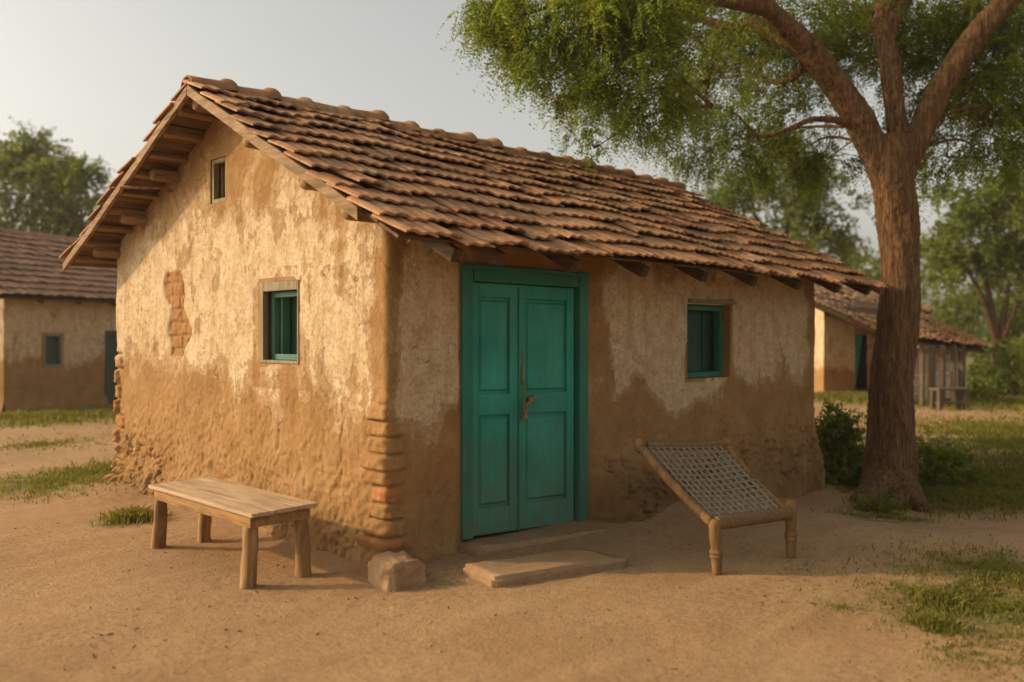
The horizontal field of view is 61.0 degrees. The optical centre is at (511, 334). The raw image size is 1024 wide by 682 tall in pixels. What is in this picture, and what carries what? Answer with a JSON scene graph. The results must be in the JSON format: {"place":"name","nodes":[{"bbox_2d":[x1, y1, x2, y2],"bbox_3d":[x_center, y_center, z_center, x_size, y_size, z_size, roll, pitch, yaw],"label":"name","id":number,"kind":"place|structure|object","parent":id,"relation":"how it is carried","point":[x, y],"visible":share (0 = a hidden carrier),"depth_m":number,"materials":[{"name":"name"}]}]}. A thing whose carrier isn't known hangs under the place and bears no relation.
{"place":"outdoors","nodes":[
{"label":"outdoors","id":0,"kind":"place"},
{"bbox_2d":[0,338,1023,681],"bbox_3d":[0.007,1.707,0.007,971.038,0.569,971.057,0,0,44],"label":"ground","id":1,"kind":"structure","parent":0,"point":[70,566],"depth_m":4.98,"materials":[{"name":"brown soil"}]},
{"bbox_2d":[8,209,93,237],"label":"tree","id":2,"kind":"object","parent":1,"relation":"on","point":[61,229],"depth_m":46.60,"materials":[{"name":"green plant"}]},
{"bbox_2d":[0,116,114,237],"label":"tree","id":3,"kind":"object","parent":1,"relation":"on","point":[54,178],"visible":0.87,"depth_m":33.05,"materials":[{"name":"green plant"}]},
{"bbox_2d":[0,228,117,412],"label":"mud house","id":4,"kind":"structure","parent":1,"relation":"on","point":[58,340],"depth_m":18.20,"materials":[{"name":"paint"}]},
{"bbox_2d":[42,333,63,367],"bbox_3d":[-9.511,0.320,17.936,0.130,0.720,0.500,0,0,22],"label":"window frame","id":5,"kind":"structure","parent":4,"relation":"in","point":[52,343],"depth_m":17.99,"materials":[{"name":"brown wood"}]},
{"bbox_2d":[109,335,117,403],"bbox_3d":[-8.874,0.730,19.572,0.050,1.620,0.850,0,0,22],"label":"door leaf","id":6,"kind":"structure","parent":4,"relation":"in","point":[113,344],"depth_m":19.42,"materials":[{"name":"green paint"}]},
{"bbox_2d":[90,501,173,527],"bbox_3d":[-3.096,1.483,7.182,0.647,0.117,0.597,0,0,4],"label":"grass tuft","id":7,"kind":"object","parent":1,"relation":"on","point":[131,514],"visible":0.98,"depth_m":7.11,"materials":[{"name":"green plant"}]},
{"bbox_2d":[149,477,317,589],"bbox_3d":[-1.946,1.317,5.913,1.508,0.484,0.490,0,0,44],"label":"wooden bench","id":8,"kind":"object","parent":1,"relation":"on","point":[250,509],"visible":0.99,"depth_m":5.59,"materials":[{"name":"brown wood"}]},
{"bbox_2d":[367,551,428,592],"bbox_3d":[-0.716,1.490,5.414,0.328,0.233,0.328,0,0,-40],"label":"corner stone","id":9,"kind":"object","parent":1,"relation":"on","point":[390,571],"visible":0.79,"depth_m":5.31,"materials":[{"name":"stone"}]},
{"bbox_2d":[59,75,888,564],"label":"mud house","id":10,"kind":"structure","parent":1,"relation":"on","point":[371,333],"depth_m":6.97,"materials":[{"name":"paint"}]},
{"bbox_2d":[212,157,225,203],"bbox_3d":[-2.388,-1.287,7.314,0.264,0.369,0.160,0,0,44],"label":"window frame","id":11,"kind":"structure","parent":10,"relation":"in","point":[215,163],"depth_m":7.34,"materials":[{"name":"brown wood"}]},
{"bbox_2d":[260,280,298,363],"bbox_3d":[-1.690,-0.093,6.647,0.580,0.625,0.220,0,0,44],"label":"window frame","id":12,"kind":"structure","parent":10,"relation":"in","point":[289,294],"depth_m":6.75,"materials":[{"name":"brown wood"}]},
{"bbox_2d":[473,282,519,535],"bbox_3d":[-0.134,0.548,6.373,0.051,1.846,0.503,0,0,44],"label":"door leaf","id":13,"kind":"structure","parent":10,"relation":"in","point":[496,307],"depth_m":6.38,"materials":[{"name":"teal paint"}]},
{"bbox_2d":[518,285,573,528],"bbox_3d":[0.277,0.567,6.772,0.095,1.883,0.651,0,0,44],"label":"door leaf","id":14,"kind":"structure","parent":10,"relation":"in","point":[546,313],"depth_m":6.78,"materials":[{"name":"teal paint"}]},
{"bbox_2d":[687,305,721,377],"bbox_3d":[1.809,0.065,8.543,0.125,0.704,0.774,0,0,44],"label":"window frame","id":15,"kind":"structure","parent":10,"relation":"in","point":[699,317],"depth_m":8.68,"materials":[{"name":"teal paint"}]},
{"bbox_2d":[1,463,1015,680],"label":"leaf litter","id":16,"kind":"object","parent":1,"relation":"on","point":[93,655],"visible":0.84,"depth_m":4.84,"materials":[{"name":"brown plant"}]},
{"bbox_2d":[10,474,1023,681],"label":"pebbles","id":17,"kind":"object","parent":1,"relation":"on","point":[439,651],"visible":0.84,"depth_m":4.54,"materials":[{"name":"stone"}]},
{"bbox_2d":[463,548,628,587],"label":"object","id":18,"kind":"structure","parent":1,"relation":"on","point":[517,570],"depth_m":5.59,"materials":[{"name":"stone"}]},
{"bbox_2d":[633,437,797,574],"bbox_3d":[1.675,1.136,6.682,1.078,0.828,2.426,0,0,23],"label":"rope cot","id":19,"kind":"object","parent":1,"relation":"on","point":[786,512],"visible":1,"depth_m":5.99,"materials":[{"name":"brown wood"}]},
{"bbox_2d":[436,0,1023,512],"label":"tree","id":20,"kind":"object","parent":1,"relation":"on","point":[960,40],"visible":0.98,"depth_m":10.22,"materials":[{"name":"green plant"}]},
{"bbox_2d":[692,117,875,268],"bbox_3d":[9.743,-3.016,30.812,5.725,9.733,5.470,0,0,44],"label":"tree","id":21,"kind":"object","parent":1,"relation":"on","point":[793,227],"visible":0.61,"depth_m":30.44,"materials":[{"name":"green plant"}]},
{"bbox_2d":[814,398,866,481],"bbox_3d":[4.329,1.530,11.636,1.077,1.382,1.049,0,0,44],"label":"shrub","id":22,"kind":"object","parent":1,"relation":"on","point":[836,430],"visible":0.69,"depth_m":11.44,"materials":[{"name":"green plant"}]},
{"bbox_2d":[823,445,864,488],"bbox_3d":[4.468,1.795,11.385,0.994,0.887,1.179,0,0,13],"label":"shrub","id":23,"kind":"object","parent":1,"relation":"on","point":[845,474],"visible":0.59,"depth_m":11.23,"materials":[{"name":"green plant"}]},
{"bbox_2d":[814,283,933,392],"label":"mud house","id":24,"kind":"structure","parent":1,"relation":"on","point":[845,324],"depth_m":23.41,"materials":[{"name":"paint"}]},
{"bbox_2d":[855,334,861,386],"bbox_3d":[9.344,0.722,23.637,0.478,1.562,0.040,0,0,-26],"label":"door leaf","id":25,"kind":"structure","parent":24,"relation":"in","point":[858,338],"depth_m":23.64,"materials":[{"name":"teal paint"}]},
{"bbox_2d":[844,491,910,515],"bbox_3d":[3.886,1.918,9.190,0.713,0.494,0.612,0,0,44],"label":"weed","id":26,"kind":"object","parent":1,"relation":"on","point":[889,505],"visible":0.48,"depth_m":9.17,"materials":[{"name":"green plant"}]},
{"bbox_2d":[830,228,943,304],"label":"tree","id":27,"kind":"object","parent":1,"relation":"on","point":[875,262],"visible":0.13,"depth_m":43.14,"materials":[{"name":"green plant"}]},
{"bbox_2d":[890,609,971,635],"bbox_3d":[2.210,1.513,4.594,0.394,0.071,0.318,0,0,19],"label":"grass tuft","id":28,"kind":"object","parent":1,"relation":"on","point":[932,621],"visible":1,"depth_m":4.56,"materials":[{"name":"green plant"}]},
{"bbox_2d":[905,583,972,608],"bbox_3d":[2.453,1.506,4.997,0.359,0.079,0.368,0,0,26],"label":"grass tuft","id":29,"kind":"object","parent":1,"relation":"on","point":[932,595],"visible":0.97,"depth_m":4.96,"materials":[{"name":"green plant"}]},
{"bbox_2d":[874,277,1023,359],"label":"distant woods","id":30,"kind":"object","parent":1,"relation":"on","point":[976,330],"visible":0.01,"depth_m":68.62,"materials":[{"name":"green plant"}]},
{"bbox_2d":[929,387,970,409],"bbox_3d":[9.013,1.325,17.896,0.668,0.478,0.428,0,0,-2],"label":"work table","id":31,"kind":"object","parent":1,"relation":"on","point":[939,402],"visible":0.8,"depth_m":17.75,"materials":[{"name":"brown wood"}]},
{"bbox_2d":[913,311,988,406],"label":"open shed","id":32,"kind":"structure","parent":1,"relation":"on","point":[954,345],"depth_m":19.47,"materials":[{"name":"brown wood"}]},
{"bbox_2d":[916,425,986,486],"bbox_3d":[5.522,1.809,11.296,1.126,1.252,1.266,0,0,44],"label":"shrub","id":33,"kind":"object","parent":1,"relation":"on","point":[947,460],"visible":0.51,"depth_m":11.12,"materials":[{"name":"green plant"}]},
{"bbox_2d":[918,158,1023,381],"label":"tree","id":34,"kind":"object","parent":1,"relation":"on","point":[998,256],"visible":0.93,"depth_m":24.85,"materials":[{"name":"green plant"}]},
{"bbox_2d":[926,274,1017,364],"bbox_3d":[17.873,-0.419,33.924,3.641,4.037,3.390,0,0,44],"label":"tree foliage","id":35,"kind":"object","parent":1,"relation":"on","point":[963,306],"visible":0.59,"depth_m":33.85,"materials":[{"name":"green plant"}]},
{"bbox_2d":[927,467,1021,490],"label":"grass","id":36,"kind":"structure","parent":1,"relation":"on","point":[979,480],"depth_m":10.78,"materials":[{"name":"green plant"}]},
{"bbox_2d":[965,368,1009,399],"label":"bush","id":37,"kind":"object","parent":1,"relation":"on","point":[983,389],"visible":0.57,"depth_m":20.85,"materials":[{"name":"green plant"}]},
{"bbox_2d":[956,343,1023,394],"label":"bush","id":38,"kind":"object","parent":1,"relation":"on","point":[985,363],"visible":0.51,"depth_m":22.18,"materials":[{"name":"green plant"}]},
{"bbox_2d":[963,295,1023,373],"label":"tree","id":39,"kind":"object","parent":1,"relation":"on","point":[1015,329],"visible":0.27,"depth_m":29.79,"materials":[{"name":"green plant"}]},
{"bbox_2d":[988,333,1023,395],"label":"bush","id":40,"kind":"object","parent":1,"relation":"on","point":[1011,357],"visible":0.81,"depth_m":21.92,"materials":[{"name":"green plant"}]},
{"bbox_2d":[0,388,1023,681],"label":"grass","id":41,"kind":"structure","parent":0,"point":[992,568],"depth_m":9.72,"materials":[{"name":"green plant"}]},
{"bbox_2d":[0,0,1023,332],"label":"sky","id":42,"kind":"structure","parent":0,"point":[100,73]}
]}

